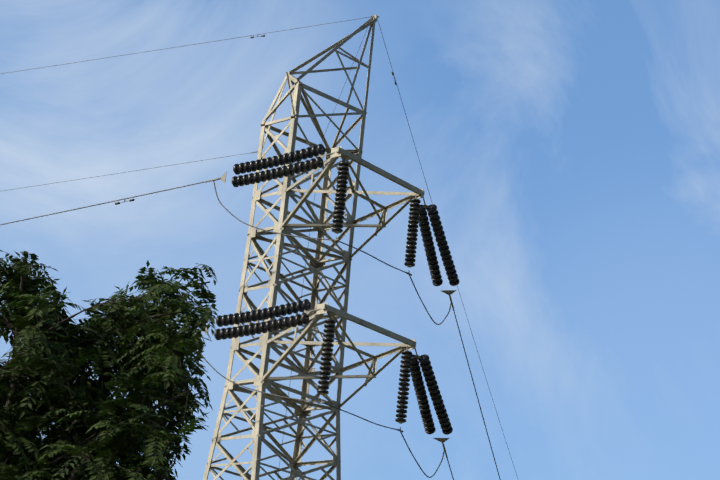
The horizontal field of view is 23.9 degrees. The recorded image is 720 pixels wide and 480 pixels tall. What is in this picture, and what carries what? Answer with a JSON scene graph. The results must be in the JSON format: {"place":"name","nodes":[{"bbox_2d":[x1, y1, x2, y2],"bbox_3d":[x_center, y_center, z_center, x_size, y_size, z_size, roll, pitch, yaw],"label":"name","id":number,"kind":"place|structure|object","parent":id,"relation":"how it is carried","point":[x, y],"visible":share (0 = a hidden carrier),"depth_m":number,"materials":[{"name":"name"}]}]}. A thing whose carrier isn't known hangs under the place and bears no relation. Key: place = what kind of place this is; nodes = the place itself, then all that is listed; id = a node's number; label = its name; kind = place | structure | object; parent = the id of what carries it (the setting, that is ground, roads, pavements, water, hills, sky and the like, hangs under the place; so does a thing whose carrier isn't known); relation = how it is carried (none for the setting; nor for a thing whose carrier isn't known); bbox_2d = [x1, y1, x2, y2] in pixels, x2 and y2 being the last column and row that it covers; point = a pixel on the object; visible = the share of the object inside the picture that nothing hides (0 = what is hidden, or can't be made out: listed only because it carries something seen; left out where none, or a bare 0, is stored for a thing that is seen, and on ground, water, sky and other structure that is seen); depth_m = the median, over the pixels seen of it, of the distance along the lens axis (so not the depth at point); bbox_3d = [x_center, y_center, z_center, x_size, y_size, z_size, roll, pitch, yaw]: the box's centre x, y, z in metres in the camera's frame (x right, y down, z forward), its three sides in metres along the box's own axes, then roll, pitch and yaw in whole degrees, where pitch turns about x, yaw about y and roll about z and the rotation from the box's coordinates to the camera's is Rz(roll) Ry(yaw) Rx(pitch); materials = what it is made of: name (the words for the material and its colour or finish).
{"place":"outdoors","nodes":[
{"label":"outdoors","id":0,"kind":"place"},
{"bbox_2d":[0,0,719,479],"label":"sky","id":1,"kind":"structure","parent":0,"point":[568,151],"materials":[{"name":"blue"}]},
{"label":"ground","id":2,"kind":"structure","parent":0,"visible":0},
{"bbox_2d":[0,250,218,479],"bbox_3d":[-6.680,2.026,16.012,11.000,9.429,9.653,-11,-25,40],"label":"tree branches","id":3,"kind":"object","parent":2,"relation":"on","point":[60,388],"visible":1,"depth_m":15.06,"materials":[{"name":"green plant"}]},
{"bbox_2d":[203,15,424,479],"bbox_3d":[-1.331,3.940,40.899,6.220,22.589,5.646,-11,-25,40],"label":"lattice tower","id":4,"kind":"structure","parent":2,"relation":"on","point":[262,380],"depth_m":42.41,"materials":[{"name":"metal"}]},
{"bbox_2d":[0,15,517,479],"bbox_3d":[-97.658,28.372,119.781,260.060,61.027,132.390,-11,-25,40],"label":"power lines","id":5,"kind":"object","parent":4,"relation":"attached to","point":[130,200],"visible":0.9,"depth_m":42.09,"materials":[{"name":"grey metal"}]},
{"bbox_2d":[201,144,459,457],"bbox_3d":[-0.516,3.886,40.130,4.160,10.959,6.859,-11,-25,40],"label":"electrical insulators","id":6,"kind":"object","parent":4,"relation":"attached to","point":[419,216],"visible":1,"depth_m":39.68,"materials":[{"name":"ceramic"}]}
]}

